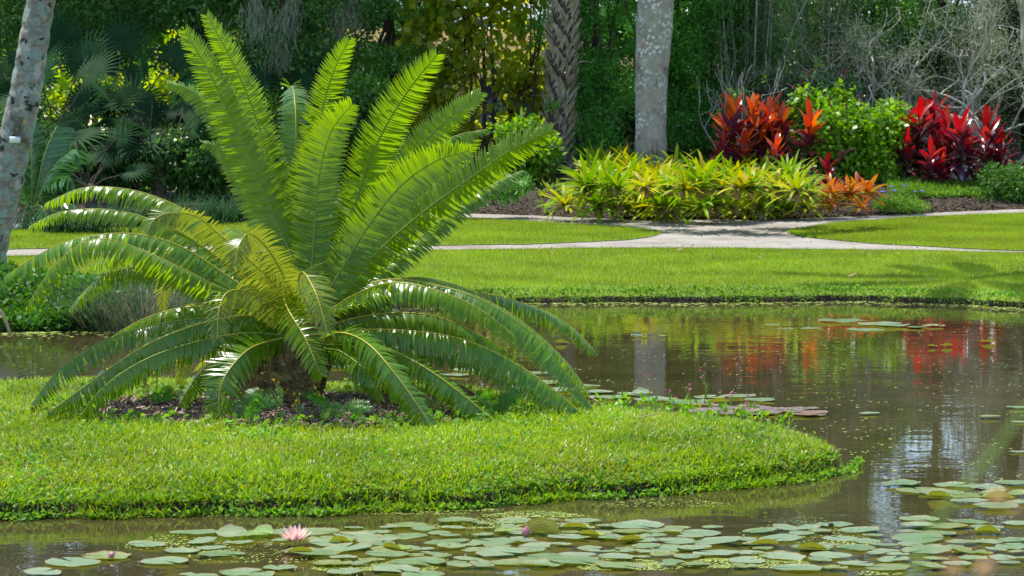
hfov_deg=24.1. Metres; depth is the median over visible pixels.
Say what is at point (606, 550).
lily pad
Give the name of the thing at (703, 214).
bromeliad
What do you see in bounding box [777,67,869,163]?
salvia bush
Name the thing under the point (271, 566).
lily pad
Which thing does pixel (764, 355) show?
pond water
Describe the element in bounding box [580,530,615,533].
lily pad
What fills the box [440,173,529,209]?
plant
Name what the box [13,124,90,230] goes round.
young palm
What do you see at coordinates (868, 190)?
orange bromeliad
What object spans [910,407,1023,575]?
foreground reed
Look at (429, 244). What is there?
lawn
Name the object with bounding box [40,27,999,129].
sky
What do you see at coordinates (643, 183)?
bromeliad
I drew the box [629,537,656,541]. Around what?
lily pad
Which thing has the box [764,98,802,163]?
cordyline
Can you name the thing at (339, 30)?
hanging moss
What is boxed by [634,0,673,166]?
smooth grey palm
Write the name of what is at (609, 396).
lily pad
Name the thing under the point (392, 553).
lily pad
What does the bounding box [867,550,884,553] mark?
lily pad
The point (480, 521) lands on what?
lily pad
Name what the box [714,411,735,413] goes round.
lily pad
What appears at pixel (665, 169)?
bromeliad
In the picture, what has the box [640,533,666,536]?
lily pad
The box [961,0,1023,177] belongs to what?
evergreen tree
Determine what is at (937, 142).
cordyline
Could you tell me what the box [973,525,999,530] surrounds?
upturned lily pad
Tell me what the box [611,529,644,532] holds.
lily pad
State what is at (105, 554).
lily pad
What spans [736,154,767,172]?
bromeliad
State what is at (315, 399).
fern
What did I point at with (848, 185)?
orange bromeliad
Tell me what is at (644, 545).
lily pad
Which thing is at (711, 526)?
lily pad
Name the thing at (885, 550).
lily pad
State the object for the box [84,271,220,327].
reed tuft
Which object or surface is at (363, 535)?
lily pad
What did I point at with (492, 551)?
lily pad
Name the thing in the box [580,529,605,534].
upturned lily pad
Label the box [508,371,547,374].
lily pad
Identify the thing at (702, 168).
bromeliad
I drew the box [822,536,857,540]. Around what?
lily pad
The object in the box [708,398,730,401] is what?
upturned lily pad
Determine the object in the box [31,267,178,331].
reed tuft
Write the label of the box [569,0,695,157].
evergreen tree
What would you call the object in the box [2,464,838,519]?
bank grass
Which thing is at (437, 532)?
lily pad
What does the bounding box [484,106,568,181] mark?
shrub
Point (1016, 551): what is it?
lily pad
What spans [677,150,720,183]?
bromeliad
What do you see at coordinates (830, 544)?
lily pad
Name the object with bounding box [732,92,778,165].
cordyline
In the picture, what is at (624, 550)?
lily pad
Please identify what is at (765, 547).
lily pad
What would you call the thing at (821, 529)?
lily pad
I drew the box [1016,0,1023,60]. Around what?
tall palm
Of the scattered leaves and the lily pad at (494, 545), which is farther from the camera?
the scattered leaves
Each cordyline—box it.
[705,130,735,168]
[706,90,765,167]
[727,127,789,168]
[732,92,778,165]
[746,92,786,164]
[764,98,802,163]
[786,96,831,174]
[812,152,844,200]
[892,124,926,178]
[894,96,948,178]
[911,90,959,177]
[911,134,957,183]
[918,105,957,180]
[935,106,989,183]
[970,103,1018,180]
[991,147,1011,184]
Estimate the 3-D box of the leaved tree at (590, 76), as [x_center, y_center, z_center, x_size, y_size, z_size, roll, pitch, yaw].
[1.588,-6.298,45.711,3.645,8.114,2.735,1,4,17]
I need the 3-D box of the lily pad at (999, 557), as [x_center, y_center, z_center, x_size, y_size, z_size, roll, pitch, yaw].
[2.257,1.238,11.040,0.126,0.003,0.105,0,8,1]
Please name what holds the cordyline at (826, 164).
on the garden bed
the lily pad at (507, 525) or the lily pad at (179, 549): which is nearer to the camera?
the lily pad at (179, 549)
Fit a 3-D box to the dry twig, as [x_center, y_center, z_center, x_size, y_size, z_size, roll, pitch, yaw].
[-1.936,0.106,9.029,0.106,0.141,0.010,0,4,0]
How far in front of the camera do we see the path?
35.30 m
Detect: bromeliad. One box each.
[523,187,556,218]
[537,183,586,220]
[540,179,577,195]
[550,147,623,217]
[556,149,624,214]
[562,169,604,203]
[562,183,632,223]
[572,138,613,169]
[572,147,610,170]
[574,192,618,218]
[576,151,630,206]
[576,157,640,207]
[586,149,636,194]
[590,144,631,167]
[590,193,641,219]
[593,162,637,197]
[595,165,638,201]
[599,146,638,170]
[599,151,660,192]
[608,147,652,177]
[611,195,647,217]
[614,156,658,203]
[617,185,663,219]
[621,170,672,202]
[631,156,678,190]
[631,183,678,221]
[632,167,704,222]
[635,158,692,204]
[638,156,672,172]
[648,164,685,202]
[649,143,699,175]
[657,163,712,207]
[664,150,737,215]
[668,193,694,219]
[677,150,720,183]
[679,162,709,193]
[679,177,733,224]
[681,200,711,218]
[683,203,713,219]
[689,191,742,219]
[690,191,739,218]
[695,165,741,201]
[701,154,756,205]
[702,163,741,204]
[709,165,770,202]
[711,194,755,218]
[713,196,741,217]
[717,158,759,194]
[721,163,781,205]
[721,191,770,220]
[722,154,759,171]
[732,162,768,195]
[732,193,790,220]
[733,162,783,202]
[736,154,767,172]
[742,155,781,203]
[743,148,790,175]
[752,195,804,219]
[754,165,794,200]
[755,150,828,216]
[761,155,813,184]
[764,163,827,207]
[772,191,817,218]
[780,192,833,219]
[783,171,823,211]
[786,172,827,207]
[813,193,838,213]
[815,173,847,206]
[816,173,845,200]
[816,193,845,215]
[832,174,869,202]
[833,181,864,202]
[842,172,876,202]
[844,197,873,215]
[850,171,887,205]
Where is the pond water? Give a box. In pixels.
[0,301,1023,575]
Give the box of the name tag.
[9,136,20,142]
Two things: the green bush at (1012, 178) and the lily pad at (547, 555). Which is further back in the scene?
the green bush at (1012, 178)
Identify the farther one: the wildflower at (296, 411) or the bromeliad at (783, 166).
the bromeliad at (783, 166)
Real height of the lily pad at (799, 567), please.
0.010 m
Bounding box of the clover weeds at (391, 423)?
[0,378,817,492]
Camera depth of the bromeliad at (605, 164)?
39.11 m
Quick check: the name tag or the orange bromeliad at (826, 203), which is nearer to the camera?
the name tag
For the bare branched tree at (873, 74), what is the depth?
46.50 m
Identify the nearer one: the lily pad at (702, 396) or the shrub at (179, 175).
the lily pad at (702, 396)
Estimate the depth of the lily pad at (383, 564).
10.84 m
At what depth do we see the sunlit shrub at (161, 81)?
53.10 m
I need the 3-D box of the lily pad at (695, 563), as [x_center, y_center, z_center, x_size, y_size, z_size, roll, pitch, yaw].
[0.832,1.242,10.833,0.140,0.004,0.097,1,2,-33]
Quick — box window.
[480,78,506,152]
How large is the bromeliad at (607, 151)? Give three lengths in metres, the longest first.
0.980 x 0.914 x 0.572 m
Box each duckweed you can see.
[4,301,1023,338]
[17,306,1023,479]
[48,498,1021,574]
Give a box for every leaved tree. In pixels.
[391,0,587,175]
[509,0,684,151]
[612,0,758,159]
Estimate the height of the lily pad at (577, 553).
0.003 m
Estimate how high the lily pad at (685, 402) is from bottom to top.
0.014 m
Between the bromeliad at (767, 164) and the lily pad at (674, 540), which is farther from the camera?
the bromeliad at (767, 164)
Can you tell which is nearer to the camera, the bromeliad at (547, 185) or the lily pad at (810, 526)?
the lily pad at (810, 526)
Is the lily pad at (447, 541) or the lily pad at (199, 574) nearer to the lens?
the lily pad at (199, 574)
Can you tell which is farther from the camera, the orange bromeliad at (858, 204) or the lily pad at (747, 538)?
the orange bromeliad at (858, 204)
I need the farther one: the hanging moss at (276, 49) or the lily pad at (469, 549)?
the hanging moss at (276, 49)
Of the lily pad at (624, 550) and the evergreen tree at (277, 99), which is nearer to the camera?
the lily pad at (624, 550)
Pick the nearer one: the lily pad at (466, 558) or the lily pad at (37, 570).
the lily pad at (37, 570)
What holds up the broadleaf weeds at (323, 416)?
on the island
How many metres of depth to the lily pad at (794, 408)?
16.69 m
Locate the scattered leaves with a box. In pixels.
[11,221,1019,266]
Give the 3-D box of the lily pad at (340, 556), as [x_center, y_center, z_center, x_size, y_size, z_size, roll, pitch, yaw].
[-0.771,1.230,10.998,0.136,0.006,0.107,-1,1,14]
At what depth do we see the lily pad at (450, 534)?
11.61 m
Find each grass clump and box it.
[18,193,151,233]
[77,192,179,227]
[88,190,240,225]
[161,190,249,223]
[192,185,244,220]
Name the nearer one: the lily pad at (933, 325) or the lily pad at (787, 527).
the lily pad at (787, 527)
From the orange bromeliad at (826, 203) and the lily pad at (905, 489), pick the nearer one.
the lily pad at (905, 489)
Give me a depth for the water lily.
11.30 m
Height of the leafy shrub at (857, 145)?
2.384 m
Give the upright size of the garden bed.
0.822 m
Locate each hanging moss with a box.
[226,0,277,47]
[245,6,301,79]
[274,0,304,44]
[309,0,367,49]
[330,0,369,34]
[964,0,1009,53]
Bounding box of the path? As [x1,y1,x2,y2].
[6,209,1023,255]
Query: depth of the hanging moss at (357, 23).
45.32 m
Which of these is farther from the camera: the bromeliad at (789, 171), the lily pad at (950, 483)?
the bromeliad at (789, 171)
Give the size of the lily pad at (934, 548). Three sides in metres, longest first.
0.237 x 0.186 x 0.009 m
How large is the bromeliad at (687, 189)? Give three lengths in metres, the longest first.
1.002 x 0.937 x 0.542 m
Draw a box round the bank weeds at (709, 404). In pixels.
[594,390,793,430]
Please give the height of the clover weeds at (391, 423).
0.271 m
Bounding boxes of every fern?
[145,385,183,404]
[229,387,283,420]
[300,390,370,419]
[349,404,374,420]
[476,383,528,414]
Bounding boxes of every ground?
[0,131,1023,330]
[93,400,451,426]
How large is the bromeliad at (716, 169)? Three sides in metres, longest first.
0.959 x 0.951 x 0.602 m
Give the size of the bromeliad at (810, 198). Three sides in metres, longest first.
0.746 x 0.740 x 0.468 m
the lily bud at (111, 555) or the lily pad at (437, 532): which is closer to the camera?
the lily bud at (111, 555)
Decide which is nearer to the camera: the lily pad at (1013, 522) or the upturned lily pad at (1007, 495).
the lily pad at (1013, 522)
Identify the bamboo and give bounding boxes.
[689,0,826,150]
[771,0,884,164]
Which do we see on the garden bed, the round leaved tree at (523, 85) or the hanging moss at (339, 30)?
the round leaved tree at (523, 85)
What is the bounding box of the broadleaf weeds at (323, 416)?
[14,381,539,428]
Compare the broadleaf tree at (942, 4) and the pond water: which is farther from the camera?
the broadleaf tree at (942, 4)
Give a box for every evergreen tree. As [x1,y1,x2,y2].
[0,0,25,120]
[1,4,124,125]
[49,0,160,124]
[68,5,226,141]
[113,0,261,125]
[145,1,225,100]
[252,0,426,181]
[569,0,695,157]
[667,0,837,158]
[767,0,942,162]
[878,0,1006,175]
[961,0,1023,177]
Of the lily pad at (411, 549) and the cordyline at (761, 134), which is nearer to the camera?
the lily pad at (411, 549)
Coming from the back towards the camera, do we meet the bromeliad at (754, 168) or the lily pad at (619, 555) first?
the bromeliad at (754, 168)
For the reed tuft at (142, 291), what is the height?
0.750 m
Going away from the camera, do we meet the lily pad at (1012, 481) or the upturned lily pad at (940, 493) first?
the upturned lily pad at (940, 493)
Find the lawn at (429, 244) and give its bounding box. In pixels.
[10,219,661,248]
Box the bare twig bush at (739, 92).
[688,55,827,148]
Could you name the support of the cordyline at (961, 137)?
on the garden bed
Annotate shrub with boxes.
[0,38,107,145]
[0,103,96,201]
[40,52,183,179]
[99,20,251,184]
[121,118,222,199]
[181,124,283,197]
[213,31,279,170]
[263,104,350,188]
[330,69,409,187]
[389,104,476,179]
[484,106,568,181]
[548,105,634,167]
[666,90,745,162]
[714,60,831,164]
[786,78,920,182]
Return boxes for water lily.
[278,523,310,540]
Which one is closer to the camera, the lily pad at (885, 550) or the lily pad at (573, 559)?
the lily pad at (573, 559)
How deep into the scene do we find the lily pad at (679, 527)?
11.83 m
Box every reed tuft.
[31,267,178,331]
[58,266,205,334]
[80,265,207,314]
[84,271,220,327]
[124,269,260,317]
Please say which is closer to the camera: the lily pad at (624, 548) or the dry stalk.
the lily pad at (624, 548)
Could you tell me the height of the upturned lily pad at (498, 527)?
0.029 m
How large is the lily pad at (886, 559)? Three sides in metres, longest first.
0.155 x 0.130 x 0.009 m
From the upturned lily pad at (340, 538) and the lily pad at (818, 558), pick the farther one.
the upturned lily pad at (340, 538)
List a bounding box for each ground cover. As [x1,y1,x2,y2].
[0,254,375,331]
[882,175,1014,198]
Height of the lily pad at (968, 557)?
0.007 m
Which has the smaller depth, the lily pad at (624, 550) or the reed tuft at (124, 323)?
the lily pad at (624, 550)
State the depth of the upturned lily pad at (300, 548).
11.09 m
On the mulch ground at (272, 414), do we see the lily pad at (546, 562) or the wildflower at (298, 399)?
the wildflower at (298, 399)
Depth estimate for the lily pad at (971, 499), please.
12.66 m
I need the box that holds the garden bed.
[15,157,1023,223]
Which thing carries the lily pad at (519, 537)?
on the pond water
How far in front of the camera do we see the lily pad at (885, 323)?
23.68 m
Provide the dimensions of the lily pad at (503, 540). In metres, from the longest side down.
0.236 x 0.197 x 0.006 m
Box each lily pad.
[23,567,61,574]
[45,557,100,566]
[81,550,130,558]
[128,540,165,546]
[140,556,188,563]
[164,547,199,551]
[169,529,217,533]
[180,572,218,575]
[188,538,214,542]
[195,536,216,539]
[196,545,226,548]
[198,550,245,555]
[216,524,252,536]
[219,567,274,575]
[223,540,253,543]
[242,524,273,534]
[263,564,297,569]
[266,528,289,534]
[272,538,286,540]
[284,546,314,552]
[288,547,339,554]
[300,528,338,534]
[307,536,334,539]
[308,538,344,545]
[312,560,351,564]
[323,542,371,551]
[327,568,362,573]
[328,535,353,540]
[329,555,357,557]
[333,531,380,539]
[344,526,363,527]
[351,560,370,564]
[356,539,377,542]
[359,557,384,560]
[362,530,391,533]
[365,550,409,556]
[369,540,394,544]
[370,545,397,549]
[372,564,420,571]
[375,563,402,565]
[377,536,399,540]
[378,525,397,527]
[379,533,426,538]
[383,542,411,549]
[387,522,428,526]
[391,557,445,564]
[400,548,419,550]
[401,570,444,575]
[408,553,424,555]
[411,525,434,530]
[415,547,433,549]
[421,551,447,554]
[424,538,468,543]
[428,530,450,533]
[432,554,451,557]
[437,516,476,521]
[437,542,465,547]
[439,373,468,375]
[439,534,460,535]
[441,525,464,528]
[444,560,466,563]
[447,563,471,566]
[453,556,482,560]
[461,542,482,545]
[461,547,488,551]
[469,560,489,563]
[470,537,515,544]
[472,521,487,522]
[472,532,494,534]
[472,562,493,566]
[475,546,526,555]
[484,543,510,546]
[490,558,526,564]
[493,516,530,522]
[494,523,515,530]
[494,527,522,531]
[501,524,519,526]
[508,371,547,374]
[508,530,521,533]
[510,536,532,538]
[513,539,536,541]
[517,553,566,559]
[519,541,551,548]
[519,558,565,566]
[523,517,559,532]
[526,547,545,551]
[530,380,557,384]
[548,534,590,538]
[549,387,583,390]
[549,555,603,563]
[551,542,570,544]
[558,522,588,526]
[558,552,595,555]
[561,530,579,532]
[562,523,589,527]
[565,518,599,521]
[576,384,600,386]
[577,545,601,549]
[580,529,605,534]
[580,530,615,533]
[581,389,612,392]
[581,548,598,550]
[588,395,620,398]
[595,560,646,568]
[596,534,621,538]
[598,550,615,551]
[598,553,634,558]
[610,519,664,528]
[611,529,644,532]
[615,535,643,539]
[615,547,633,548]
[618,392,647,394]
[618,549,637,551]
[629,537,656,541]
[631,332,641,335]
[631,543,660,547]
[632,387,652,393]
[634,396,677,400]
[635,549,655,551]
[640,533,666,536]
[643,529,664,532]
[650,544,682,551]
[650,551,676,555]
[658,526,689,528]
[659,562,676,564]
[661,398,708,404]
[661,528,683,531]
[661,537,694,543]
[662,559,684,562]
[673,554,700,557]
[677,535,703,536]
[677,545,711,549]
[680,529,720,535]
[681,409,704,411]
[683,561,708,564]
[691,536,741,544]
[692,549,739,554]
[693,395,724,398]
[693,402,712,404]
[696,406,711,408]
[702,525,722,527]
[707,408,733,410]
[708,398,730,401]
[712,406,735,408]
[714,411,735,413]
[720,394,755,396]
[728,556,764,562]
[733,563,758,567]
[738,550,762,553]
[740,537,756,540]
[742,527,776,532]
[744,398,774,400]
[746,539,777,543]
[752,545,773,548]
[759,534,801,540]
[760,407,781,409]
[761,550,805,560]
[770,563,822,570]
[772,524,799,529]
[779,407,806,409]
[788,531,814,534]
[790,544,833,549]
[793,413,816,414]
[795,542,825,547]
[796,410,827,413]
[799,524,820,528]
[801,411,827,413]
[808,556,831,561]
[809,528,830,531]
[810,551,851,557]
[816,521,852,526]
[818,318,865,321]
[818,543,838,545]
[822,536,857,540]
[822,565,847,568]
[836,544,874,549]
[837,526,879,531]
[837,561,873,565]
[847,328,883,330]
[854,538,880,542]
[858,321,908,325]
[861,412,879,413]
[862,533,882,535]
[865,563,910,569]
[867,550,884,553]
[871,543,898,545]
[873,548,899,551]
[875,556,909,561]
[882,479,920,484]
[886,552,909,554]
[891,533,943,542]
[896,486,934,493]
[896,529,922,531]
[898,541,922,545]
[899,515,937,520]
[901,521,933,525]
[901,544,950,553]
[912,561,937,565]
[918,488,963,493]
[921,522,967,527]
[923,324,944,325]
[923,530,956,534]
[923,556,948,559]
[924,564,946,567]
[928,490,952,495]
[933,481,973,486]
[942,561,970,564]
[944,544,964,548]
[946,539,976,542]
[947,519,988,523]
[950,498,988,501]
[951,492,983,497]
[952,546,992,553]
[959,555,987,559]
[968,483,1004,488]
[970,525,1003,528]
[973,502,1018,507]
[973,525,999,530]
[974,539,1002,543]
[978,488,1023,494]
[979,415,999,416]
[982,491,1013,497]
[985,547,1007,550]
[989,554,1014,559]
[994,480,1023,483]
[995,543,1023,548]
[997,560,1019,562]
[998,537,1023,541]
[1002,520,1023,524]
[1003,499,1023,503]
[1008,550,1023,551]
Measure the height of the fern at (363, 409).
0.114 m
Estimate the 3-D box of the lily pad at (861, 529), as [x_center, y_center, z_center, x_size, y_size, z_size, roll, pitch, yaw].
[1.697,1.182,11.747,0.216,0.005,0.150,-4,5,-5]
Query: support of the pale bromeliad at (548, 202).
on the garden bed
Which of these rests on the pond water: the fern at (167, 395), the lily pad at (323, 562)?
the lily pad at (323, 562)
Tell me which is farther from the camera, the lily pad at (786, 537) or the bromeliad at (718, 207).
the bromeliad at (718, 207)
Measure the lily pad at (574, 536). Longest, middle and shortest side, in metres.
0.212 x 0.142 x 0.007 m
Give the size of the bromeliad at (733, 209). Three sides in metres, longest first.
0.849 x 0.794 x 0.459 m
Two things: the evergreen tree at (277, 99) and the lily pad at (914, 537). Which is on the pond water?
the lily pad at (914, 537)
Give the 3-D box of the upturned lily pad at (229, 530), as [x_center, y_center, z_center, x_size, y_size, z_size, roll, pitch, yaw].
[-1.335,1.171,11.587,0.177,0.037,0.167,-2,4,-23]
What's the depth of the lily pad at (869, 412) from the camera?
16.48 m
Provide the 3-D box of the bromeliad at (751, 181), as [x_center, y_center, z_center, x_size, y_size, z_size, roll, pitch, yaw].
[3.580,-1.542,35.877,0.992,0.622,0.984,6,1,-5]
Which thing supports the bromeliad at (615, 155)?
on the garden bed
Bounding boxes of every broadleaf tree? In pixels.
[779,0,954,163]
[907,0,1002,170]
[929,0,1023,180]
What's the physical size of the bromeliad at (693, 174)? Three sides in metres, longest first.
1.192 x 1.174 x 0.887 m
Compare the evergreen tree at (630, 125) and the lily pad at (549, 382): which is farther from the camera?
the evergreen tree at (630, 125)
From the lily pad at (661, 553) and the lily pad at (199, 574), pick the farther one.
the lily pad at (661, 553)
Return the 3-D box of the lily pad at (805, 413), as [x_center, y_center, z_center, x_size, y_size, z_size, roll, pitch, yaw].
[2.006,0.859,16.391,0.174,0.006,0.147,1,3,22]
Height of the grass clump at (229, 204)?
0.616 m
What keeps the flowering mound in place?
on the garden bed
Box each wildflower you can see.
[153,371,160,391]
[272,378,281,409]
[292,400,299,418]
[293,392,302,412]
[644,374,651,401]
[667,389,676,403]
[699,370,707,403]
[728,391,732,405]
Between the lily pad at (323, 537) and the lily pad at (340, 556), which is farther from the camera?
the lily pad at (323, 537)
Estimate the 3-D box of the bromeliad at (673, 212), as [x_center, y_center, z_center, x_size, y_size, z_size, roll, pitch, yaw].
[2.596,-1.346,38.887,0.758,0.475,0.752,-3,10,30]
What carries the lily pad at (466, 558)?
on the pond water
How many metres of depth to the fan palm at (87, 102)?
43.66 m
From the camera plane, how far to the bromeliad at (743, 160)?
41.86 m
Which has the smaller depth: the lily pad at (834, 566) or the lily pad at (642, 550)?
the lily pad at (834, 566)
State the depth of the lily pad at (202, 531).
11.68 m
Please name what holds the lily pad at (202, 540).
on the pond water
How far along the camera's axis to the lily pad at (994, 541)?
11.41 m
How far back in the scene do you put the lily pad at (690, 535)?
11.55 m
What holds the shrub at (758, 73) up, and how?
on the garden bed
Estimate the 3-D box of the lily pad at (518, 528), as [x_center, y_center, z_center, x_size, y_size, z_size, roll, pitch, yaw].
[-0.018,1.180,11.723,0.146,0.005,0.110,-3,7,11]
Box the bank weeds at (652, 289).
[11,283,1023,329]
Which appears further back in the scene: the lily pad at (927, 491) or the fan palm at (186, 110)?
the fan palm at (186, 110)
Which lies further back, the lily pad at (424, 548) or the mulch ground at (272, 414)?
the mulch ground at (272, 414)
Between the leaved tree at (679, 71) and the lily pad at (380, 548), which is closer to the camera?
the lily pad at (380, 548)
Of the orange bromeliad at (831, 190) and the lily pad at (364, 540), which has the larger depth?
the orange bromeliad at (831, 190)
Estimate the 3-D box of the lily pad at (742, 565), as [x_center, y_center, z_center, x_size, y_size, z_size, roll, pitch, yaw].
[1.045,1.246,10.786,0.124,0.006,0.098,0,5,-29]
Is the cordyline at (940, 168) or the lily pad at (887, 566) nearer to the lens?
the lily pad at (887, 566)
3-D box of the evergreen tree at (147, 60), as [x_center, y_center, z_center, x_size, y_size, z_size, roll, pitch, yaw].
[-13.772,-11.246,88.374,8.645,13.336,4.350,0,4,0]
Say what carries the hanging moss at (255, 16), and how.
hanging from the oak tree at (301, 43)
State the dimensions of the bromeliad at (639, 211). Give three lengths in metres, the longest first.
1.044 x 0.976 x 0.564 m
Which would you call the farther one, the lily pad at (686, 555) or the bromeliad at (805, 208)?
the bromeliad at (805, 208)
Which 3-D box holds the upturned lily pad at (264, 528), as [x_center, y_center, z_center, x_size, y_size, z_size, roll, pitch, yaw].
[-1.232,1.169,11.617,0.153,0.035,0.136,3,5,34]
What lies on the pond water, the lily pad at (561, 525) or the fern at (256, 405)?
the lily pad at (561, 525)
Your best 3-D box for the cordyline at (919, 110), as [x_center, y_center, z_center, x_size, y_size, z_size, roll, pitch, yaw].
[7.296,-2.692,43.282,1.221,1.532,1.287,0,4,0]
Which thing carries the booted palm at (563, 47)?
on the garden bed
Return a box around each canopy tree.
[0,0,67,54]
[0,0,157,113]
[21,0,277,189]
[159,0,343,183]
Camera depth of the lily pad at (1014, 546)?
11.31 m
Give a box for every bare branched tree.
[770,3,1023,165]
[785,0,1023,180]
[831,1,1023,180]
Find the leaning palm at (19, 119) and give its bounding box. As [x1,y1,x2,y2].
[0,0,55,268]
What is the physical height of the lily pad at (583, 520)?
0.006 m
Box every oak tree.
[218,0,395,103]
[300,0,464,136]
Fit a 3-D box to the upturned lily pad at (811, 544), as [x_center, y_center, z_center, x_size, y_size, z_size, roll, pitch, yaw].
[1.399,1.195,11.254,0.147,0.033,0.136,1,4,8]
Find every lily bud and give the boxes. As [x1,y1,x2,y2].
[108,552,114,557]
[522,526,529,536]
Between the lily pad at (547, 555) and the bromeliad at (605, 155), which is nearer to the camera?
the lily pad at (547, 555)
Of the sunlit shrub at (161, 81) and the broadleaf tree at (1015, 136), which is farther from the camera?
the sunlit shrub at (161, 81)
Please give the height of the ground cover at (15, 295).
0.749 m
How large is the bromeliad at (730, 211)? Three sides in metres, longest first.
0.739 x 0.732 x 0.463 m
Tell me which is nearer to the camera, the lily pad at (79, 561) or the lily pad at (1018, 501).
the lily pad at (79, 561)
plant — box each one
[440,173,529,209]
[483,169,537,206]
[542,94,565,115]
[616,139,634,154]
[638,136,669,167]
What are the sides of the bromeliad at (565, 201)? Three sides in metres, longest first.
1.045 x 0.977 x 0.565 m
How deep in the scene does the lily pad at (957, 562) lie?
10.87 m
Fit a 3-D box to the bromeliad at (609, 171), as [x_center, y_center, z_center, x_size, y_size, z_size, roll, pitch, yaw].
[1.539,-1.649,37.567,0.952,0.708,0.938,2,-7,38]
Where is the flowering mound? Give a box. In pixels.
[871,185,932,214]
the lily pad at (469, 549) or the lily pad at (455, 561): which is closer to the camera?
the lily pad at (455, 561)
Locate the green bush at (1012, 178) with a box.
[970,159,1023,202]
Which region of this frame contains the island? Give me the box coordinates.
[0,382,838,518]
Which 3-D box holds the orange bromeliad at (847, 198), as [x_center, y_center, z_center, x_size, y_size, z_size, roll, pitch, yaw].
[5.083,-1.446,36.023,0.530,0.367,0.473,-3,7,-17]
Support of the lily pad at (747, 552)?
on the pond water
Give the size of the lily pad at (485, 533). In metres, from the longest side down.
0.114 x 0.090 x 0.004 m
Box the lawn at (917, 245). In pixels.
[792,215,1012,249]
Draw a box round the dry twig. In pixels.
[0,309,11,334]
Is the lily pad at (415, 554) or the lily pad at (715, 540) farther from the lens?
the lily pad at (715, 540)
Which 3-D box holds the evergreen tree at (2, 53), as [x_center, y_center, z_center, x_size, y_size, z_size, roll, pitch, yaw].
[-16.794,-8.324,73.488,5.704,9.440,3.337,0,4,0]
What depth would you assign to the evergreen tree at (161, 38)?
73.50 m
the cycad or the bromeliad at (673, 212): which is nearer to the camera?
the cycad
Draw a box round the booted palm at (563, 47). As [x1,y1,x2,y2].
[532,0,592,171]
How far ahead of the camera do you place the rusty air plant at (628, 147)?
42.94 m
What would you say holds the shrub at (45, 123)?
on the garden bed
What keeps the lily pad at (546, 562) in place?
on the pond water
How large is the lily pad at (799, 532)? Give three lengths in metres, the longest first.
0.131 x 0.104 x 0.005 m
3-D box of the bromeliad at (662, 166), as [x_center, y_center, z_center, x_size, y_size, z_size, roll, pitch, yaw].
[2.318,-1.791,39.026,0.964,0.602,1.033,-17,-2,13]
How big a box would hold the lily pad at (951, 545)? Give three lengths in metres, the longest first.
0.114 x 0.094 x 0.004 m
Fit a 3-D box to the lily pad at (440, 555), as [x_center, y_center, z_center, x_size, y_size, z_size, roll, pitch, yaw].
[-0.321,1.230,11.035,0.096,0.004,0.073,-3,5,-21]
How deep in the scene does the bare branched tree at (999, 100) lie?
46.66 m
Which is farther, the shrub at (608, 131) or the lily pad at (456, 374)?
the shrub at (608, 131)
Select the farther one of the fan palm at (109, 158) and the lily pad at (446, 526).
the fan palm at (109, 158)
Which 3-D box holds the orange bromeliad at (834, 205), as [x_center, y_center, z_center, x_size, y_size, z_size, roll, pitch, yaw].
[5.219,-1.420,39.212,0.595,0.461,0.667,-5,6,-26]
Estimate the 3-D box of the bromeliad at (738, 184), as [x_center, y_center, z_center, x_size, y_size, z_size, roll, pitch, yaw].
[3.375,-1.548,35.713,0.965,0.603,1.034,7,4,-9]
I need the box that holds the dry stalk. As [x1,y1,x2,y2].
[589,396,661,417]
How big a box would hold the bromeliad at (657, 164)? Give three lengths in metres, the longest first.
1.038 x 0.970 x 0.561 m
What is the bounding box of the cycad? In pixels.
[5,9,596,426]
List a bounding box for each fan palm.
[0,2,212,170]
[0,25,184,198]
[0,39,123,153]
[24,107,154,207]
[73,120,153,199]
[82,42,236,198]
[104,44,311,194]
[177,49,367,141]
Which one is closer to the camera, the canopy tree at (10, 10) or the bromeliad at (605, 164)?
the bromeliad at (605, 164)
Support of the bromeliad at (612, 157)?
on the garden bed
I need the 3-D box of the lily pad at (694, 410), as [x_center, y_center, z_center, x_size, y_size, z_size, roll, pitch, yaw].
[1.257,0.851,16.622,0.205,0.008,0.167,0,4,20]
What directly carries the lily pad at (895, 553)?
on the pond water
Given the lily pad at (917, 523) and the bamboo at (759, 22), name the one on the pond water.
the lily pad at (917, 523)
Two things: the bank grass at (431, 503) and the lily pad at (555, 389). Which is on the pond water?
the lily pad at (555, 389)
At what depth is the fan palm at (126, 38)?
45.26 m
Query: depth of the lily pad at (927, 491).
13.02 m
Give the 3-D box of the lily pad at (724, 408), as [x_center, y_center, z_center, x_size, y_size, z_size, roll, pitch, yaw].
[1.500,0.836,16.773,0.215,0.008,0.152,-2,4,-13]
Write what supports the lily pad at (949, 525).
on the pond water
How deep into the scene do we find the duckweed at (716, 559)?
10.99 m

